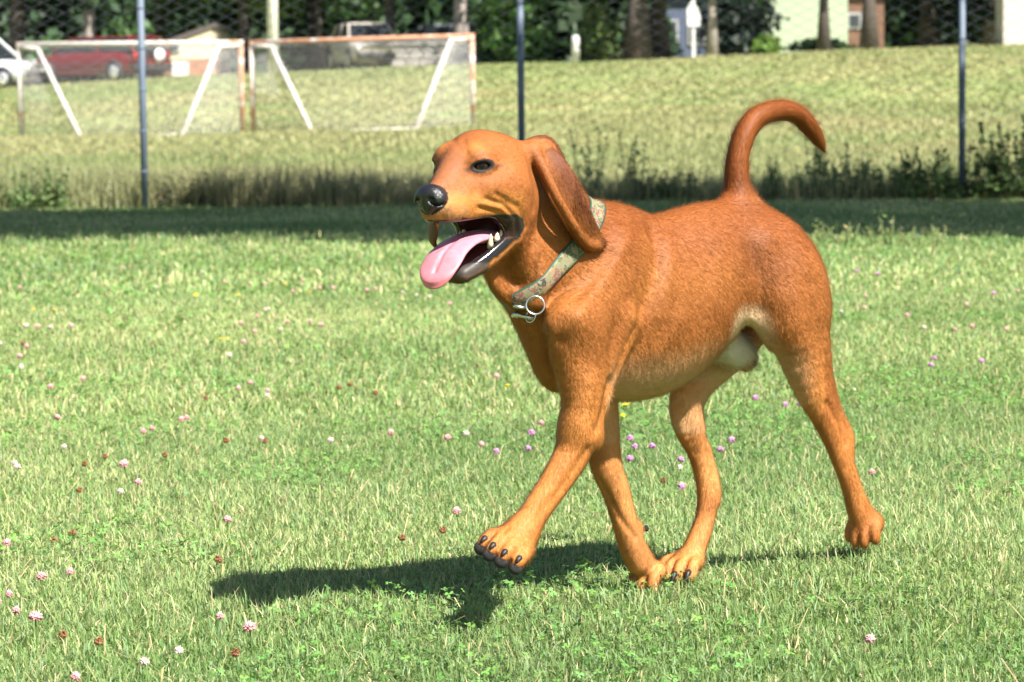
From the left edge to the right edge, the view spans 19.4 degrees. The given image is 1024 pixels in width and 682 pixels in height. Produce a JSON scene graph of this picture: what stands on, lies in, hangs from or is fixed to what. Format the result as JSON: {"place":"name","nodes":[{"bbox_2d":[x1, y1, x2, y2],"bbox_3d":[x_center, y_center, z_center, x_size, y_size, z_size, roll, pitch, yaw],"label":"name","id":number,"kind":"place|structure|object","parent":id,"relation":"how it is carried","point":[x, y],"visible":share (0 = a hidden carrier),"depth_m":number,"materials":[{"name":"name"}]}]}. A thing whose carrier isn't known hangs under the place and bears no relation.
{"place":"outdoors","nodes":[
{"label":"outdoors","id":0,"kind":"place"},
{"bbox_2d":[0,43,1023,209],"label":"meadow grass","id":1,"kind":"structure","parent":0,"point":[988,109],"depth_m":55.44,"materials":[{"name":"green plant"}]},
{"bbox_2d":[0,46,1023,681],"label":"ground","id":2,"kind":"structure","parent":0,"point":[850,380],"depth_m":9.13,"materials":[{"name":"green plant"}]},
{"bbox_2d":[1,539,10,566],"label":"clover flower","id":3,"kind":"object","parent":2,"relation":"on","point":[6,542],"visible":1,"depth_m":5.52,"materials":[{"name":"pink plant"}]},
{"bbox_2d":[5,589,12,608],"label":"clover flower","id":4,"kind":"object","parent":2,"relation":"on","point":[9,592],"visible":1,"depth_m":4.97,"materials":[{"name":"pink plant"}]},
{"bbox_2d":[9,606,20,632],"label":"clover flower","id":5,"kind":"object","parent":2,"relation":"on","point":[15,609],"visible":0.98,"depth_m":4.82,"materials":[{"name":"pink plant"}]},
{"bbox_2d":[13,463,20,483],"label":"clover flower","id":6,"kind":"object","parent":2,"relation":"on","point":[17,466],"visible":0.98,"depth_m":6.67,"materials":[{"name":"white plant"}]},
{"bbox_2d":[0,161,71,209],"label":"weed","id":7,"kind":"object","parent":2,"relation":"on","point":[44,197],"visible":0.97,"depth_m":23.95,"materials":[{"name":"green plant"}]},
{"bbox_2d":[27,611,44,645],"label":"clover flower","id":8,"kind":"object","parent":2,"relation":"on","point":[35,616],"visible":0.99,"depth_m":4.69,"materials":[{"name":"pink plant"}]},
{"bbox_2d":[35,571,45,598],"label":"clover flower","id":9,"kind":"object","parent":2,"relation":"on","point":[41,575],"visible":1,"depth_m":5.11,"materials":[{"name":"pink plant"}]},
{"bbox_2d":[0,0,82,87],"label":"pine tree","id":10,"kind":"object","parent":2,"relation":"on","point":[19,19],"visible":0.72,"depth_m":99.23,"materials":[{"name":"green plant"}]},
{"bbox_2d":[14,36,99,84],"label":"shrub","id":11,"kind":"object","parent":2,"relation":"on","point":[44,51],"visible":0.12,"depth_m":96.05,"materials":[{"name":"green plant"}]},
{"bbox_2d":[55,629,67,647],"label":"clover flower","id":12,"kind":"object","parent":2,"relation":"on","point":[63,634],"visible":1,"depth_m":4.69,"materials":[{"name":"brown plant"}]},
{"bbox_2d":[60,443,67,461],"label":"clover flower","id":13,"kind":"object","parent":2,"relation":"on","point":[63,446],"visible":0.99,"depth_m":7.05,"materials":[{"name":"white plant"}]},
{"bbox_2d":[65,568,74,586],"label":"clover flower","id":14,"kind":"object","parent":2,"relation":"on","point":[69,571],"visible":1,"depth_m":5.20,"materials":[{"name":"pink plant"}]},
{"bbox_2d":[69,671,81,681],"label":"clover flower","id":15,"kind":"object","parent":2,"relation":"on","point":[74,675],"visible":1,"depth_m":4.24,"materials":[{"name":"pink plant"}]},
{"bbox_2d":[93,636,103,655],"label":"clover flower","id":16,"kind":"object","parent":2,"relation":"on","point":[99,641],"visible":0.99,"depth_m":4.61,"materials":[{"name":"brown plant"}]},
{"bbox_2d":[46,0,159,79],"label":"leafy tree","id":17,"kind":"object","parent":2,"relation":"on","point":[115,13],"visible":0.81,"depth_m":98.35,"materials":[{"name":"green plant"}]},
{"bbox_2d":[117,488,123,507],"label":"clover flower","id":18,"kind":"object","parent":2,"relation":"on","point":[120,491],"visible":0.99,"depth_m":6.25,"materials":[{"name":"white plant"}]},
{"bbox_2d":[118,459,129,478],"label":"clover flower","id":19,"kind":"object","parent":2,"relation":"on","point":[123,463],"visible":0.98,"depth_m":6.68,"materials":[{"name":"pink plant"}]},
{"bbox_2d":[16,40,244,135],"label":"soccer goal","id":20,"kind":"object","parent":2,"relation":"on","point":[34,46],"visible":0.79,"depth_m":61.40,"materials":[{"name":"paint"}]},
{"bbox_2d":[100,15,171,80],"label":"shrub","id":21,"kind":"object","parent":2,"relation":"on","point":[126,29],"visible":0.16,"depth_m":98.25,"materials":[{"name":"green plant"}]},
{"bbox_2d":[134,479,142,497],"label":"clover flower","id":22,"kind":"object","parent":2,"relation":"on","point":[137,481],"visible":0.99,"depth_m":6.38,"materials":[{"name":"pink plant"}]},
{"bbox_2d":[139,656,150,681],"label":"clover flower","id":23,"kind":"object","parent":2,"relation":"on","point":[143,661],"visible":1,"depth_m":4.33,"materials":[{"name":"white plant"}]},
{"bbox_2d":[103,0,232,40],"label":"leafy tree","id":24,"kind":"object","parent":2,"relation":"on","point":[161,11],"visible":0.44,"depth_m":106.72,"materials":[{"name":"green plant"}]},
{"bbox_2d":[173,646,182,675],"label":"clover flower","id":25,"kind":"object","parent":2,"relation":"on","point":[179,649],"visible":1,"depth_m":4.42,"materials":[{"name":"white plant"}]},
{"bbox_2d":[154,171,237,207],"bbox_3d":[-2.552,-1.206,24.177,0.683,0.326,0.389,-1,5,0],"label":"weed","id":26,"kind":"object","parent":2,"relation":"on","point":[163,196],"visible":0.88,"depth_m":24.11,"materials":[{"name":"green plant"}]},
{"bbox_2d":[164,23,230,76],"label":"cream house","id":27,"kind":"structure","parent":2,"relation":"on","point":[203,33],"depth_m":100.54,"materials":[{"name":"beige paint"}]},
{"bbox_2d":[168,45,180,52],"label":"window","id":28,"kind":"structure","parent":27,"relation":"in","point":[175,49],"depth_m":100.44,"materials":[{"name":"paint"}]},
{"bbox_2d":[172,61,188,75],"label":"door","id":29,"kind":"structure","parent":27,"relation":"in","point":[182,64],"depth_m":100.49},
{"bbox_2d":[214,554,221,570],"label":"clover flower","id":30,"kind":"object","parent":2,"relation":"on","point":[218,559],"visible":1,"depth_m":5.42,"materials":[{"name":"brown plant"}]},
{"bbox_2d":[215,612,223,640],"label":"clover flower","id":31,"kind":"object","parent":2,"relation":"on","point":[219,615],"visible":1,"depth_m":4.73,"materials":[{"name":"pink plant"}]},
{"bbox_2d":[178,173,261,206],"bbox_3d":[-2.348,-1.204,24.307,0.700,0.308,0.313,-1,5,0],"label":"weed","id":32,"kind":"object","parent":2,"relation":"on","point":[232,191],"visible":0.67,"depth_m":24.23,"materials":[{"name":"green plant"}]},
{"bbox_2d":[223,515,231,537],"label":"clover flower","id":33,"kind":"object","parent":2,"relation":"on","point":[227,518],"visible":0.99,"depth_m":5.80,"materials":[{"name":"pink plant"}]},
{"bbox_2d":[229,647,239,663],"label":"clover flower","id":34,"kind":"object","parent":2,"relation":"on","point":[235,650],"visible":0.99,"depth_m":4.50,"materials":[{"name":"brown plant"}]},
{"bbox_2d":[242,620,257,656],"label":"clover flower","id":35,"kind":"object","parent":2,"relation":"on","point":[250,626],"visible":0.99,"depth_m":4.58,"materials":[{"name":"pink plant"}]},
{"bbox_2d":[197,0,304,73],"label":"leafy tree","id":36,"kind":"object","parent":2,"relation":"on","point":[244,9],"visible":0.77,"depth_m":103.33,"materials":[{"name":"green plant"}]},
{"bbox_2d":[267,0,278,74],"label":"utility pole","id":37,"kind":"object","parent":2,"relation":"on","point":[271,20],"visible":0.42,"depth_m":88.91,"materials":[{"name":"white wood"}]},
{"bbox_2d":[257,184,306,205],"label":"weed","id":38,"kind":"object","parent":2,"relation":"on","point":[283,200],"visible":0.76,"depth_m":24.22,"materials":[{"name":"green plant"}]},
{"bbox_2d":[317,177,373,205],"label":"weed","id":39,"kind":"object","parent":2,"relation":"on","point":[340,193],"visible":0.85,"depth_m":24.21,"materials":[{"name":"green plant"}]},
{"bbox_2d":[300,0,395,70],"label":"leafy tree","id":40,"kind":"object","parent":2,"relation":"on","point":[313,20],"visible":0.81,"depth_m":107.26,"materials":[{"name":"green plant"}]},
{"bbox_2d":[249,33,475,131],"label":"soccer goal","id":41,"kind":"object","parent":2,"relation":"on","point":[464,37],"visible":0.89,"depth_m":61.42,"materials":[{"name":"paint"}]},
{"bbox_2d":[329,22,396,69],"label":"parked car","id":42,"kind":"object","parent":2,"relation":"on","point":[355,29],"visible":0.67,"depth_m":98.72,"materials":[{"name":"beige metal"}]},
{"bbox_2d":[387,429,393,446],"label":"clover flower","id":43,"kind":"object","parent":2,"relation":"on","point":[390,431],"visible":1,"depth_m":7.27,"materials":[{"name":"pink plant"}]},
{"bbox_2d":[398,533,405,547],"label":"clover flower","id":44,"kind":"object","parent":2,"relation":"on","point":[402,537],"visible":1,"depth_m":5.66,"materials":[{"name":"brown plant"}]},
{"bbox_2d":[365,0,446,66],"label":"pine tree","id":45,"kind":"object","parent":2,"relation":"on","point":[389,14],"visible":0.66,"depth_m":100.33,"materials":[{"name":"green plant"}]},
{"bbox_2d":[390,42,480,66],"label":"stone wall","id":46,"kind":"structure","parent":2,"relation":"on","point":[434,48],"depth_m":96.89,"materials":[{"name":"grey stone"}]},
{"bbox_2d":[398,24,478,64],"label":"parked car","id":47,"kind":"object","parent":2,"relation":"on","point":[441,29],"visible":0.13,"depth_m":102.77,"materials":[{"name":"grey paint"}]},
{"bbox_2d":[438,525,446,541],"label":"clover flower","id":48,"kind":"object","parent":2,"relation":"on","point":[442,530],"visible":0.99,"depth_m":5.76,"materials":[{"name":"brown plant"}]},
{"bbox_2d":[443,434,450,454],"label":"clover flower","id":49,"kind":"object","parent":2,"relation":"on","point":[447,437],"visible":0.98,"depth_m":7.14,"materials":[{"name":"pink plant"}]},
{"bbox_2d":[451,507,460,526],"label":"clover flower","id":50,"kind":"object","parent":2,"relation":"on","point":[456,510],"visible":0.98,"depth_m":5.87,"materials":[{"name":"pink plant"}]},
{"bbox_2d":[451,0,468,59],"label":"leafy tree","id":51,"kind":"object","parent":2,"relation":"on","point":[462,8],"visible":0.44,"depth_m":98.22,"materials":[{"name":"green plant"}]},
{"bbox_2d":[462,430,469,444],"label":"clover flower","id":52,"kind":"object","parent":2,"relation":"on","point":[465,433],"visible":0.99,"depth_m":7.22,"materials":[{"name":"white plant"}]},
{"bbox_2d":[468,1,510,63],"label":"shrub","id":53,"kind":"object","parent":2,"relation":"on","point":[489,59],"visible":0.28,"depth_m":96.16,"materials":[{"name":"green plant"}]},
{"bbox_2d":[0,0,982,82],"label":"woods","id":54,"kind":"object","parent":2,"relation":"on","point":[893,30],"visible":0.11,"depth_m":122.71,"materials":[{"name":"green plant"}]},
{"bbox_2d":[493,373,499,391],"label":"clover flower","id":55,"kind":"object","parent":2,"relation":"on","point":[496,375],"visible":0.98,"depth_m":8.69,"materials":[{"name":"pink plant"}]},
{"bbox_2d":[0,0,1023,208],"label":"chain link fence","id":56,"kind":"object","parent":2,"relation":"on","point":[144,171],"visible":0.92,"depth_m":23.94,"materials":[{"name":"metal"}]},
{"bbox_2d":[0,238,1023,681],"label":"clover leaves","id":57,"kind":"object","parent":2,"relation":"on","point":[502,572],"visible":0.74,"depth_m":6.54,"materials":[{"name":"green plant"}]},
{"bbox_2d":[477,0,558,62],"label":"shrub","id":58,"kind":"object","parent":2,"relation":"on","point":[497,8],"visible":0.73,"depth_m":94.14,"materials":[{"name":"green plant"}]},
{"bbox_2d":[525,430,534,453],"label":"clover flower","id":59,"kind":"object","parent":2,"relation":"on","point":[530,432],"visible":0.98,"depth_m":7.18,"materials":[{"name":"pink plant"}]},
{"bbox_2d":[571,35,579,61],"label":"bollard","id":60,"kind":"object","parent":2,"relation":"on","point":[575,46],"visible":0.77,"depth_m":91.28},
{"bbox_2d":[569,127,608,192],"bbox_3d":[0.641,-1.439,24.308,0.344,0.669,0.206,-5,6,-44],"label":"weed","id":61,"kind":"object","parent":2,"relation":"on","point":[588,169],"visible":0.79,"depth_m":24.33,"materials":[{"name":"green plant"}]},
{"bbox_2d":[576,0,622,61],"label":"shrub","id":62,"kind":"object","parent":2,"relation":"on","point":[595,43],"visible":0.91,"depth_m":92.75,"materials":[{"name":"green plant"}]},
{"bbox_2d":[626,435,633,454],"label":"clover flower","id":63,"kind":"object","parent":2,"relation":"on","point":[631,437],"visible":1,"depth_m":7.02,"materials":[{"name":"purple plant"}]},
{"bbox_2d":[626,455,638,476],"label":"clover flower","id":64,"kind":"object","parent":2,"relation":"on","point":[630,458],"visible":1,"depth_m":6.68,"materials":[{"name":"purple plant"}]},
{"bbox_2d":[617,130,648,190],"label":"weed","id":65,"kind":"object","parent":2,"relation":"on","point":[634,164],"visible":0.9,"depth_m":24.31,"materials":[{"name":"green plant"}]},
{"bbox_2d":[414,95,885,594],"bbox_3d":[0.202,0.034,4.987,0.970,0.857,0.261,-4,6,-38],"label":"dog","id":66,"kind":"object","parent":2,"relation":"on","point":[608,305],"visible":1,"depth_m":4.92},
{"bbox_2d":[615,0,685,57],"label":"shrub","id":67,"kind":"object","parent":2,"relation":"on","point":[623,14],"visible":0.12,"depth_m":103.22,"materials":[{"name":"green plant"}]},
{"bbox_2d":[648,443,654,463],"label":"clover flower","id":68,"kind":"object","parent":2,"relation":"on","point":[652,446],"visible":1,"depth_m":6.87,"materials":[{"name":"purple plant"}]},
{"bbox_2d":[619,0,698,60],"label":"leafy tree","id":69,"kind":"object","parent":2,"relation":"on","point":[640,39],"visible":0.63,"depth_m":92.67,"materials":[{"name":"brown plant"}]},
{"bbox_2d":[650,0,672,59],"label":"leafy tree","id":70,"kind":"object","parent":2,"relation":"on","point":[662,38],"visible":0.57,"depth_m":94.24,"materials":[{"name":"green plant"}]},
{"bbox_2d":[629,164,707,201],"bbox_3d":[1.263,-1.248,24.176,0.644,0.352,0.337,0,5,9],"label":"weed","id":71,"kind":"object","parent":2,"relation":"on","point":[675,178],"visible":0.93,"depth_m":24.13,"materials":[{"name":"green plant"}]},
{"bbox_2d":[676,457,684,475],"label":"clover flower","id":72,"kind":"object","parent":2,"relation":"on","point":[680,459],"visible":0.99,"depth_m":6.63,"materials":[{"name":"pink plant"}]},
{"bbox_2d":[687,0,699,57],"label":"sign post","id":73,"kind":"object","parent":2,"relation":"on","point":[691,21],"visible":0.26,"depth_m":90.97,"materials":[{"name":"white metal"}]},
{"bbox_2d":[650,0,747,57],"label":"shaded house","id":74,"kind":"structure","parent":2,"relation":"on","point":[675,9],"depth_m":111.39,"materials":[{"name":"blue stone"}]},
{"bbox_2d":[669,19,678,44],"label":"window","id":75,"kind":"structure","parent":74,"relation":"in","point":[675,26],"depth_m":111.37,"materials":[{"name":"glass"}]},
{"bbox_2d":[688,20,705,44],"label":"window","id":76,"kind":"structure","parent":74,"relation":"in","point":[697,28],"depth_m":111.37,"materials":[{"name":"paint"}]},
{"bbox_2d":[716,447,723,467],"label":"clover flower","id":77,"kind":"object","parent":2,"relation":"on","point":[720,449],"visible":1,"depth_m":6.79,"materials":[{"name":"pink plant"}]},
{"bbox_2d":[706,0,762,55],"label":"leafy tree","id":78,"kind":"object","parent":2,"relation":"on","point":[712,32],"visible":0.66,"depth_m":92.41,"materials":[{"name":"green plant"}]},
{"bbox_2d":[695,0,789,54],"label":"shrub","id":79,"kind":"object","parent":2,"relation":"on","point":[763,21],"visible":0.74,"depth_m":100.74,"materials":[{"name":"green plant"}]},
{"bbox_2d":[750,33,782,53],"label":"shrub","id":80,"kind":"object","parent":2,"relation":"on","point":[764,48],"visible":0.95,"depth_m":92.13,"materials":[{"name":"green plant"}]},
{"bbox_2d":[761,156,806,199],"bbox_3d":[2.162,-1.315,24.286,0.392,0.391,0.287,-4,6,-33],"label":"weed","id":81,"kind":"object","parent":2,"relation":"on","point":[774,170],"visible":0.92,"depth_m":24.20,"materials":[{"name":"green plant"}]},
{"bbox_2d":[752,0,847,53],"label":"pale green house","id":82,"kind":"structure","parent":2,"relation":"on","point":[841,7],"depth_m":103.45,"materials":[{"name":"green paint"}]},
{"bbox_2d":[780,36,858,52],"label":"shrub","id":83,"kind":"object","parent":2,"relation":"on","point":[808,46],"visible":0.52,"depth_m":95.22,"materials":[{"name":"green plant"}]},
{"bbox_2d":[816,0,831,50],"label":"leafy tree","id":84,"kind":"object","parent":2,"relation":"on","point":[824,34],"visible":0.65,"depth_m":92.37,"materials":[{"name":"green plant"}]},
{"bbox_2d":[793,138,872,198],"bbox_3d":[2.600,-1.395,24.283,0.680,0.544,0.337,-1,5,0],"label":"weed","id":85,"kind":"object","parent":2,"relation":"on","point":[823,170],"visible":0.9,"depth_m":24.30,"materials":[{"name":"green plant"}]},
{"bbox_2d":[812,222,853,244],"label":"weed","id":86,"kind":"object","parent":2,"relation":"on","point":[818,234],"visible":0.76,"depth_m":17.03,"materials":[{"name":"green plant"}]},
{"bbox_2d":[822,221,861,245],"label":"weed","id":87,"kind":"object","parent":2,"relation":"on","point":[842,237],"visible":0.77,"depth_m":16.81,"materials":[{"name":"green plant"}]},
{"bbox_2d":[848,0,883,49],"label":"brown brick house","id":88,"kind":"structure","parent":2,"relation":"on","point":[854,15],"depth_m":103.83,"materials":[{"name":"brown brick"}]},
{"bbox_2d":[848,13,861,28],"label":"window","id":89,"kind":"structure","parent":88,"relation":"in","point":[856,17],"depth_m":103.78,"materials":[{"name":"glass"}]},
{"bbox_2d":[859,0,878,50],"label":"leafy tree","id":90,"kind":"object","parent":2,"relation":"on","point":[870,35],"visible":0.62,"depth_m":91.81,"materials":[{"name":"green plant"}]},
{"bbox_2d":[863,633,875,656],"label":"clover flower","id":91,"kind":"object","parent":2,"relation":"on","point":[870,638],"visible":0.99,"depth_m":4.46,"materials":[{"name":"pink plant"}]},
{"bbox_2d":[868,468,875,484],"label":"clover flower","id":92,"kind":"object","parent":2,"relation":"on","point":[871,472],"visible":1,"depth_m":6.43,"materials":[{"name":"pink plant"}]},
{"bbox_2d":[864,215,898,245],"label":"weed","id":93,"kind":"object","parent":2,"relation":"on","point":[880,227],"visible":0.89,"depth_m":16.77,"materials":[{"name":"green plant"}]},
{"bbox_2d":[856,153,927,199],"bbox_3d":[3.070,-1.317,24.260,0.612,0.414,0.346,-1,5,0],"label":"weed","id":94,"kind":"object","parent":2,"relation":"on","point":[880,170],"visible":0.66,"depth_m":24.24,"materials":[{"name":"green plant"}]},
{"bbox_2d":[895,223,923,245],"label":"weed","id":95,"kind":"object","parent":2,"relation":"on","point":[903,238],"visible":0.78,"depth_m":16.70,"materials":[{"name":"green plant"}]},
{"bbox_2d":[894,145,956,199],"bbox_3d":[3.305,-1.336,23.971,0.548,0.465,0.361,-1,5,0],"label":"weed","id":96,"kind":"object","parent":2,"relation":"on","point":[938,177],"visible":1,"depth_m":23.94,"materials":[{"name":"green plant"}]},
{"bbox_2d":[884,0,983,47],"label":"pine tree","id":97,"kind":"object","parent":2,"relation":"on","point":[933,26],"visible":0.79,"depth_m":111.11,"materials":[{"name":"green plant"}]},
{"bbox_2d":[925,216,947,248],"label":"weed","id":98,"kind":"object","parent":2,"relation":"on","point":[937,240],"visible":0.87,"depth_m":16.58,"materials":[{"name":"green plant"}]},
{"bbox_2d":[948,0,994,45],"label":"pine tree","id":99,"kind":"object","parent":2,"relation":"on","point":[989,8],"visible":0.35,"depth_m":109.19,"materials":[{"name":"plant"}]},
{"bbox_2d":[944,121,1023,199],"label":"weed","id":100,"kind":"object","parent":2,"relation":"on","point":[990,182],"visible":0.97,"depth_m":23.85,"materials":[{"name":"green plant"}]},
{"bbox_2d":[995,0,1023,44],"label":"whitewashed brick house","id":101,"kind":"structure","parent":2,"relation":"on","point":[1017,6],"depth_m":95.53,"materials":[{"name":"white brick"}]},
{"bbox_2d":[996,112,1023,198],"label":"weed","id":102,"kind":"object","parent":2,"relation":"on","point":[1010,185],"visible":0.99,"depth_m":23.71,"materials":[{"name":"green plant"}]},
{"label":"driveway","id":103,"kind":"structure","parent":0,"visible":0},
{"bbox_2d":[0,39,50,87],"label":"parked car","id":104,"kind":"object","parent":103,"relation":"on","point":[8,63],"visible":0.61,"depth_m":92.89,"materials":[{"name":"white paint"}]},
{"bbox_2d":[32,36,171,83],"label":"parked car","id":105,"kind":"object","parent":103,"relation":"on","point":[161,55],"visible":0.69,"depth_m":92.78,"materials":[{"name":"red paint"}]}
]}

